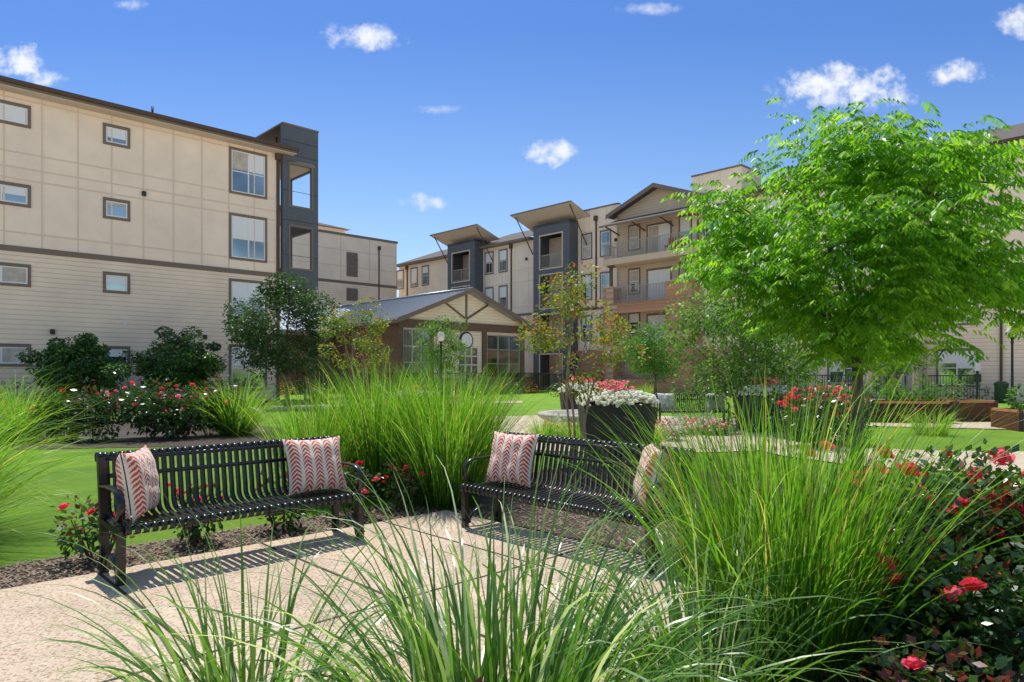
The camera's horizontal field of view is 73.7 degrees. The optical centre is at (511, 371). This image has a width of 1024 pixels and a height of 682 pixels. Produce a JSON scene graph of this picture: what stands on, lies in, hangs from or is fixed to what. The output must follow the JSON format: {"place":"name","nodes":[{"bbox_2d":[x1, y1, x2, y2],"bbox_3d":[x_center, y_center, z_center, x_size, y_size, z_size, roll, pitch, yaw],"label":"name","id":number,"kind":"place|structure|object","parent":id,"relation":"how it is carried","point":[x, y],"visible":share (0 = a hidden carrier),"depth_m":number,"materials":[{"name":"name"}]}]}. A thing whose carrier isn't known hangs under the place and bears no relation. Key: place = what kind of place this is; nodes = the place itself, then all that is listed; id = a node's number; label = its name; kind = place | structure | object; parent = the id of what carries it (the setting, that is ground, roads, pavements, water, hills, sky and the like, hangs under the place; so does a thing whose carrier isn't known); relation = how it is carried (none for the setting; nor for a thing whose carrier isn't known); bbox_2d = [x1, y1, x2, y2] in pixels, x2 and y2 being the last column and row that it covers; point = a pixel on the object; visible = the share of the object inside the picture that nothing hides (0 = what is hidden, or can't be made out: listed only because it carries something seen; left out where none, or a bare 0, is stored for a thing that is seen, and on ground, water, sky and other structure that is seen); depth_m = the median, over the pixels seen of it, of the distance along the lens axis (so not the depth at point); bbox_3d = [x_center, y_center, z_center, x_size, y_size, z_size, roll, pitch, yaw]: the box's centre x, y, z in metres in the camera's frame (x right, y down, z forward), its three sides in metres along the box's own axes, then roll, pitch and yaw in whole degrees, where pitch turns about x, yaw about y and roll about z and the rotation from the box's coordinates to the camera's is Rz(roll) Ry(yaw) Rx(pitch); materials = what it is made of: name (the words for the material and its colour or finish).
{"place":"outdoors","nodes":[
{"label":"outdoors","id":0,"kind":"place"},
{"bbox_2d":[0,389,1023,681],"bbox_3d":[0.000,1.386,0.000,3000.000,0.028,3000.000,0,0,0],"label":"ground","id":1,"kind":"structure","parent":0,"point":[22,659],"depth_m":5.06,"materials":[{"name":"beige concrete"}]},
{"bbox_2d":[15,386,98,441],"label":"rose","id":2,"kind":"object","parent":1,"relation":"on","point":[65,401],"depth_m":13.73,"materials":[{"name":"green plant"}]},
{"bbox_2d":[16,332,133,405],"bbox_3d":[-15.717,0.051,24.757,4.107,3.032,3.226,0,0,0],"label":"shrub","id":3,"kind":"object","parent":1,"relation":"on","point":[91,367],"depth_m":24.26,"materials":[{"name":"green plant"}]},
{"bbox_2d":[63,376,125,442],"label":"rose","id":4,"kind":"object","parent":1,"relation":"on","point":[98,405],"depth_m":13.57,"materials":[{"name":"green plant"}]},
{"bbox_2d":[80,400,112,440],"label":"rose canes","id":5,"kind":"object","parent":1,"relation":"on","point":[94,429],"visible":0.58,"depth_m":13.62,"materials":[{"name":"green plant"}]},
{"bbox_2d":[69,397,173,442],"bbox_3d":[-8.076,0.980,14.192,1.860,0.839,0.627,0,0,-44],"label":"bench","id":6,"kind":"object","parent":1,"relation":"on","point":[95,423],"visible":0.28,"depth_m":13.74,"materials":[{"name":"black metal"}]},
{"bbox_2d":[128,387,171,438],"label":"rose canes","id":7,"kind":"object","parent":1,"relation":"on","point":[153,436],"visible":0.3,"depth_m":14.07,"materials":[{"name":"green plant"}]},
{"bbox_2d":[112,375,196,438],"bbox_3d":[-7.460,0.782,14.081,1.673,1.454,1.487,0,0,0],"label":"rose","id":8,"kind":"object","parent":1,"relation":"on","point":[148,411],"depth_m":13.97,"materials":[{"name":"green plant"}]},
{"bbox_2d":[116,325,227,402],"bbox_3d":[-13.389,-0.243,27.177,4.370,3.327,3.328,0,0,0],"label":"shrub","id":9,"kind":"object","parent":1,"relation":"on","point":[170,364],"depth_m":26.60,"materials":[{"name":"green plant"}]},
{"bbox_2d":[168,401,200,437],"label":"rose canes","id":10,"kind":"object","parent":1,"relation":"on","point":[187,432],"visible":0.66,"depth_m":14.36,"materials":[{"name":"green plant"}]},
{"bbox_2d":[155,385,215,438],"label":"rose","id":11,"kind":"object","parent":1,"relation":"on","point":[191,411],"depth_m":14.29,"materials":[{"name":"green plant"}]},
{"bbox_2d":[168,483,230,543],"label":"rose bush","id":12,"kind":"object","parent":1,"relation":"on","point":[196,531],"depth_m":5.47,"materials":[{"name":"green plant"}]},
{"bbox_2d":[176,491,213,546],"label":"rose canes","id":13,"kind":"object","parent":12,"relation":"attached to","point":[195,542],"visible":0.27,"depth_m":5.44,"materials":[{"name":"green plant"}]},
{"bbox_2d":[188,389,219,435],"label":"rose canes","id":14,"kind":"object","parent":1,"relation":"on","point":[201,422],"visible":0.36,"depth_m":14.76,"materials":[{"name":"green plant"}]},
{"bbox_2d":[184,372,245,435],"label":"rose","id":15,"kind":"object","parent":1,"relation":"on","point":[212,404],"depth_m":14.80,"materials":[{"name":"green plant"}]},
{"bbox_2d":[94,435,364,585],"bbox_3d":[-2.059,0.980,5.199,1.860,0.839,0.627,0,0,-44],"label":"bench","id":16,"kind":"object","parent":1,"relation":"on","point":[119,524],"visible":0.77,"depth_m":5.13,"materials":[{"name":"black metal"}]},
{"bbox_2d":[115,445,159,522],"bbox_3d":[-2.577,0.762,4.712,0.216,0.464,0.501,0,0,-11],"label":"bench pillow","id":17,"kind":"object","parent":16,"relation":"on","point":[137,481],"visible":0.94,"depth_m":4.55,"materials":[{"name":"white fabric"}]},
{"bbox_2d":[282,436,347,494],"bbox_3d":[-1.645,0.774,5.707,0.501,0.442,0.263,0,0,-37],"label":"bench pillow","id":18,"kind":"object","parent":16,"relation":"on","point":[309,462],"visible":0.99,"depth_m":5.62,"materials":[{"name":"white fabric"}]},
{"bbox_2d":[253,470,310,532],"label":"rose bush","id":19,"kind":"object","parent":1,"relation":"on","point":[291,524],"depth_m":5.96,"materials":[{"name":"green plant"}]},
{"bbox_2d":[268,512,292,531],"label":"rose canes","id":20,"kind":"object","parent":19,"relation":"attached to","point":[274,526],"visible":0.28,"depth_m":5.94,"materials":[{"name":"green plant"}]},
{"bbox_2d":[220,271,348,406],"bbox_3d":[-9.053,-1.276,27.131,5.171,5.391,5.111,0,0,0],"label":"tree","id":21,"kind":"object","parent":1,"relation":"on","point":[245,333],"depth_m":26.41,"materials":[{"name":"green plant"}]},
{"bbox_2d":[322,461,379,520],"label":"rose bush","id":22,"kind":"object","parent":1,"relation":"on","point":[347,472],"depth_m":6.47,"materials":[{"name":"green plant"}]},
{"bbox_2d":[341,480,365,519],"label":"rose canes","id":23,"kind":"object","parent":22,"relation":"attached to","point":[354,512],"visible":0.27,"depth_m":6.41,"materials":[{"name":"green plant"}]},
{"bbox_2d":[317,296,393,400],"bbox_3d":[-5.345,-0.613,23.784,2.678,4.040,2.532,0,0,0],"label":"crape myrtle","id":24,"kind":"object","parent":1,"relation":"on","point":[336,321],"depth_m":23.32,"materials":[{"name":"green plant"}]},
{"bbox_2d":[212,353,562,509],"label":"grass","id":25,"kind":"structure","parent":1,"relation":"on","point":[421,435],"depth_m":7.20,"materials":[{"name":"green plant"}]},
{"bbox_2d":[374,457,429,512],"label":"rose bush","id":26,"kind":"object","parent":1,"relation":"on","point":[396,494],"depth_m":6.80,"materials":[{"name":"green plant"}]},
{"bbox_2d":[398,471,418,510],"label":"rose canes","id":27,"kind":"object","parent":26,"relation":"attached to","point":[403,507],"visible":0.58,"depth_m":6.84,"materials":[{"name":"green plant"}]},
{"bbox_2d":[280,381,576,396],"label":"red shrubs","id":28,"kind":"object","parent":1,"relation":"on","point":[499,388],"visible":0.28,"depth_m":43.54,"materials":[{"name":"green plant"}]},
{"bbox_2d":[437,329,444,392],"bbox_3d":[-3.681,-0.430,35.406,0.410,3.660,0.400,0,0,0],"label":"lamp post","id":29,"kind":"object","parent":1,"relation":"on","point":[440,338],"visible":0.77,"depth_m":35.36,"materials":[{"name":"black metal"}]},
{"bbox_2d":[410,315,473,389],"bbox_3d":[-3.793,-0.847,36.768,3.575,4.534,3.621,0,0,0],"label":"tree","id":30,"kind":"object","parent":1,"relation":"on","point":[433,330],"depth_m":36.44,"materials":[{"name":"green plant"}]},
{"bbox_2d":[0,347,970,540],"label":"edge grass","id":31,"kind":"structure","parent":1,"relation":"on","point":[13,424],"depth_m":13.36,"materials":[{"name":"green plant"}]},
{"bbox_2d":[0,376,993,405],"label":"hedges","id":32,"kind":"object","parent":1,"relation":"on","point":[982,397],"visible":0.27,"depth_m":32.84,"materials":[{"name":"green plant"}]},
{"bbox_2d":[0,434,1012,681],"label":"grass","id":33,"kind":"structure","parent":1,"relation":"on","point":[672,650],"depth_m":2.54,"materials":[{"name":"green plant"}]},
{"bbox_2d":[0,75,1023,406],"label":"buildings","id":34,"kind":"structure","parent":1,"relation":"on","point":[122,227],"depth_m":33.16,"materials":[{"name":"beige paint"}]},
{"bbox_2d":[0,494,1023,681],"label":"mulch chips","id":35,"kind":"object","parent":1,"relation":"on","point":[128,553],"visible":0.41,"depth_m":5.55,"materials":[{"name":"brown wood"}]},
{"bbox_2d":[47,492,134,560],"bbox_3d":[-3.058,1.150,4.999,0.618,0.583,0.580,0,0,0],"label":"rose bush","id":36,"kind":"object","parent":35,"relation":"on","point":[76,547],"depth_m":4.92,"materials":[{"name":"green plant"}]},
{"bbox_2d":[71,511,114,561],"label":"rose canes","id":37,"kind":"object","parent":36,"relation":"attached to","point":[87,554],"visible":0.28,"depth_m":5.02,"materials":[{"name":"green plant"}]},
{"bbox_2d":[537,409,578,424],"bbox_3d":[1.930,1.075,16.000,2.680,0.650,2.680,0,0,0],"label":"fountain","id":38,"kind":"object","parent":1,"relation":"on","point":[546,414],"visible":0.16,"depth_m":15.59,"materials":[{"name":"grey stone"}]},
{"bbox_2d":[460,431,696,574],"bbox_3d":[0.436,0.980,5.537,0.627,0.839,2.050,0,0,-44],"label":"bench","id":39,"kind":"object","parent":1,"relation":"on","point":[518,492],"visible":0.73,"depth_m":5.57,"materials":[{"name":"black metal"}]},
{"bbox_2d":[485,431,539,486],"bbox_3d":[0.000,0.769,6.077,0.502,0.451,0.247,0,0,38],"label":"bench pillow","id":40,"kind":"object","parent":39,"relation":"on","point":[510,455],"visible":1,"depth_m":5.99,"materials":[{"name":"white fabric"}]},
{"bbox_2d":[633,443,668,513],"bbox_3d":[1.010,0.765,4.981,0.243,0.459,0.505,0,0,0],"label":"bench pillow","id":41,"kind":"object","parent":39,"relation":"on","point":[647,470],"visible":0.46,"depth_m":4.80,"materials":[{"name":"white fabric"}]},
{"bbox_2d":[557,382,605,409],"bbox_3d":[1.948,0.841,18.997,1.299,1.118,1.333,0,0,0],"label":"planter","id":42,"kind":"object","parent":1,"relation":"on","point":[562,404],"depth_m":18.45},
{"bbox_2d":[571,376,594,383],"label":"flowers","id":43,"kind":"object","parent":42,"relation":"in","point":[572,378],"visible":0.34,"depth_m":18.91,"materials":[{"name":"pink plant"}]},
{"bbox_2d":[513,261,650,461],"bbox_3d":[1.076,-0.121,10.434,2.114,3.056,1.837,0,0,0],"label":"crape myrtle","id":44,"kind":"object","parent":1,"relation":"on","point":[547,345],"depth_m":10.44,"materials":[{"name":"green plant"}]},
{"bbox_2d":[444,409,721,440],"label":"flowers","id":45,"kind":"object","parent":1,"relation":"on","point":[668,419],"visible":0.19,"depth_m":14.77,"materials":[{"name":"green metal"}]},
{"bbox_2d":[518,412,677,444],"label":"fountain grass","id":46,"kind":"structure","parent":1,"relation":"on","point":[545,431],"depth_m":13.50,"materials":[{"name":"green plant"}]},
{"bbox_2d":[575,388,659,456],"bbox_3d":[1.768,0.839,11.702,1.310,1.122,1.299,0,0,0],"label":"planter","id":47,"kind":"object","parent":1,"relation":"on","point":[594,427],"depth_m":11.14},
{"bbox_2d":[595,379,636,391],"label":"flowers","id":48,"kind":"object","parent":47,"relation":"in","point":[620,384],"visible":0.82,"depth_m":11.54,"materials":[{"name":"pink plant"}]},
{"bbox_2d":[589,376,642,404],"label":"plants","id":49,"kind":"object","parent":47,"relation":"in","point":[615,387],"visible":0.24,"depth_m":11.62,"materials":[{"name":"pink plant"}]},
{"bbox_2d":[541,418,737,440],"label":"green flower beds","id":50,"kind":"object","parent":1,"relation":"on","point":[696,430],"visible":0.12,"depth_m":14.87,"materials":[{"name":"green plant"}]},
{"bbox_2d":[545,415,731,436],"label":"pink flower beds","id":51,"kind":"object","parent":50,"relation":"on","point":[713,420],"visible":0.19,"depth_m":14.89,"materials":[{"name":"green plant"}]},
{"bbox_2d":[546,417,734,434],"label":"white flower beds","id":52,"kind":"object","parent":50,"relation":"on","point":[671,426],"visible":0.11,"depth_m":14.85,"materials":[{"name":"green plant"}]},
{"bbox_2d":[612,321,702,392],"bbox_3d":[7.453,-0.617,35.314,4.683,4.074,4.932,0,0,0],"label":"tree","id":53,"kind":"object","parent":1,"relation":"on","point":[662,366],"depth_m":34.73,"materials":[{"name":"green plant"}]},
{"bbox_2d":[654,393,729,423],"bbox_3d":[4.674,0.980,17.744,1.860,0.839,0.627,0,0,0],"label":"bench","id":54,"kind":"object","parent":1,"relation":"on","point":[682,406],"visible":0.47,"depth_m":17.92,"materials":[{"name":"black metal"}]},
{"bbox_2d":[657,393,676,409],"bbox_3d":[4.047,0.771,17.813,0.501,0.447,0.255,0,0,-5],"label":"bench pillow","id":55,"kind":"object","parent":54,"relation":"on","point":[661,399],"visible":0.88,"depth_m":17.74,"materials":[{"name":"grey fabric"}]},
{"bbox_2d":[705,393,724,409],"bbox_3d":[5.301,0.771,17.813,0.501,0.447,0.255,0,0,5],"label":"bench pillow","id":56,"kind":"object","parent":54,"relation":"on","point":[714,404],"visible":0.56,"depth_m":17.73,"materials":[{"name":"grey fabric"}]},
{"bbox_2d":[672,401,735,424],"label":"boxwoods","id":57,"kind":"object","parent":1,"relation":"on","point":[732,406],"visible":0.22,"depth_m":18.00,"materials":[{"name":"green plant"}]},
{"bbox_2d":[654,289,826,405],"bbox_3d":[5.702,-0.420,16.795,4.159,3.680,4.677,0,0,0],"label":"tree","id":58,"kind":"object","parent":1,"relation":"on","point":[763,349],"depth_m":16.51,"materials":[{"name":"green plant"}]},
{"bbox_2d":[732,384,802,431],"bbox_3d":[5.995,0.836,16.157,1.285,1.128,1.311,0,0,0],"label":"planter","id":59,"kind":"object","parent":1,"relation":"on","point":[747,398],"depth_m":15.62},
{"bbox_2d":[752,377,782,385],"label":"flowers","id":60,"kind":"object","parent":59,"relation":"in","point":[772,381],"visible":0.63,"depth_m":15.95,"materials":[{"name":"pink plant"}]},
{"bbox_2d":[750,375,784,395],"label":"plants","id":61,"kind":"object","parent":59,"relation":"in","point":[766,381],"visible":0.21,"depth_m":16.03,"materials":[{"name":"green plant"}]},
{"bbox_2d":[526,355,1023,681],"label":"grass","id":62,"kind":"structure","parent":1,"relation":"on","point":[843,528],"depth_m":3.02,"materials":[{"name":"green plant"}]},
{"bbox_2d":[762,385,833,436],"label":"rose","id":63,"kind":"object","parent":1,"relation":"on","point":[782,397],"depth_m":14.28,"materials":[{"name":"green plant"}]},
{"bbox_2d":[776,385,851,448],"bbox_3d":[5.638,0.849,12.501,1.402,1.219,1.387,0,0,0],"label":"rose","id":64,"kind":"object","parent":1,"relation":"on","point":[818,412],"depth_m":12.48,"materials":[{"name":"green plant"}]},
{"bbox_2d":[799,404,836,446],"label":"rose canes","id":65,"kind":"object","parent":1,"relation":"on","point":[822,429],"visible":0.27,"depth_m":12.44,"materials":[{"name":"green plant"}]},
{"bbox_2d":[794,378,851,397],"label":"flowers","id":66,"kind":"object","parent":1,"relation":"on","point":[802,386],"visible":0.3,"depth_m":23.03,"materials":[{"name":"plant"}]},
{"bbox_2d":[799,380,878,443],"bbox_3d":[6.387,0.760,13.161,1.457,1.352,1.362,0,0,0],"label":"rose","id":67,"kind":"object","parent":1,"relation":"on","point":[850,404],"depth_m":13.00,"materials":[{"name":"green plant"}]},
{"bbox_2d":[660,97,1023,505],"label":"tree","id":68,"kind":"object","parent":1,"relation":"on","point":[924,162],"depth_m":6.67,"materials":[{"name":"green plant"}]},
{"bbox_2d":[866,333,933,397],"bbox_3d":[17.716,-0.297,31.341,2.743,3.434,2.957,0,0,0],"label":"tree","id":69,"kind":"object","parent":1,"relation":"on","point":[893,371],"depth_m":31.09,"materials":[{"name":"green plant"}]},
{"bbox_2d":[864,399,953,422],"bbox_3d":[10.915,1.100,19.107,2.142,0.600,1.212,0,0,13],"label":"raised bed","id":70,"kind":"object","parent":1,"relation":"on","point":[932,404],"visible":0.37,"depth_m":18.53,"materials":[{"name":"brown wood"}]},
{"bbox_2d":[863,375,950,401],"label":"shrubs","id":71,"kind":"object","parent":70,"relation":"in","point":[924,396],"visible":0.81,"depth_m":19.00,"materials":[{"name":"green plant"}]},
{"bbox_2d":[806,438,1023,639],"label":"rose","id":72,"kind":"object","parent":1,"relation":"on","point":[1015,542],"depth_m":3.49,"materials":[{"name":"green plant"}]},
{"bbox_2d":[841,533,1023,681],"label":"rose","id":73,"kind":"object","parent":1,"relation":"on","point":[990,620],"depth_m":2.85,"materials":[{"name":"green plant"}]},
{"bbox_2d":[848,614,1023,681],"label":"rose","id":74,"kind":"object","parent":1,"relation":"on","point":[945,671],"depth_m":2.53,"materials":[{"name":"green plant"}]},
{"bbox_2d":[897,397,997,421],"bbox_3d":[12.796,1.100,20.191,1.286,0.600,2.412,0,0,-7],"label":"raised bed","id":75,"kind":"object","parent":1,"relation":"on","point":[980,410],"visible":0.41,"depth_m":19.00,"materials":[{"name":"brown wood"}]},
{"bbox_2d":[912,373,965,399],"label":"shrubs","id":76,"kind":"object","parent":75,"relation":"in","point":[958,389],"visible":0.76,"depth_m":20.37,"materials":[{"name":"green plant"}]},
{"bbox_2d":[974,362,980,399],"bbox_3d":[22.676,0.450,33.233,0.300,1.900,0.105,0,0,0],"label":"pet station","id":77,"kind":"object","parent":1,"relation":"on","point":[977,367],"visible":0.69,"depth_m":33.22,"materials":[{"name":"green"}]},
{"bbox_2d":[944,464,1023,602],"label":"rose","id":78,"kind":"object","parent":1,"relation":"on","point":[1011,531],"depth_m":3.46,"materials":[{"name":"green plant"}]},
{"bbox_2d":[994,381,1008,402],"bbox_3d":[22.163,0.915,30.918,0.580,0.970,0.580,0,0,0],"label":"trash can","id":79,"kind":"object","parent":1,"relation":"on","point":[1000,389],"visible":0.84,"depth_m":30.72,"materials":[{"name":"green"}]},
{"bbox_2d":[991,408,1023,431],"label":"raised bed","id":80,"kind":"object","parent":1,"relation":"on","point":[999,418],"visible":0.89,"depth_m":16.48,"materials":[{"name":"brown wood"}]},
{"bbox_2d":[1006,325,1015,404],"bbox_3d":[21.166,-0.380,28.884,0.410,3.560,0.400,0,0,0],"label":"lamp post","id":81,"kind":"object","parent":1,"relation":"on","point":[1012,360],"visible":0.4,"depth_m":28.84,"materials":[{"name":"black metal"}]},
{"bbox_2d":[1003,383,1023,409],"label":"raised bed plants","id":82,"kind":"object","parent":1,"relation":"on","point":[1015,403],"visible":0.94,"depth_m":16.45,"materials":[{"name":"green plant"}]},
{"bbox_2d":[0,0,1023,296],"label":"sky","id":83,"kind":"structure","parent":0,"point":[430,117],"materials":[{"name":"blue"}]},
{"bbox_2d":[894,664,901,681],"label":"rose canes","id":84,"kind":"object","parent":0,"point":[898,676],"visible":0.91,"depth_m":2.44,"materials":[{"name":"green plant"}]},
{"bbox_2d":[858,470,986,559],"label":"grass blades","id":85,"kind":"object","parent":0,"point":[941,520],"visible":0.06,"depth_m":3.36,"materials":[{"name":"green plant"}]},
{"bbox_2d":[902,558,1023,681],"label":"rose canes","id":86,"kind":"object","parent":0,"point":[988,680],"visible":0.12,"depth_m":2.85,"materials":[{"name":"green plant"}]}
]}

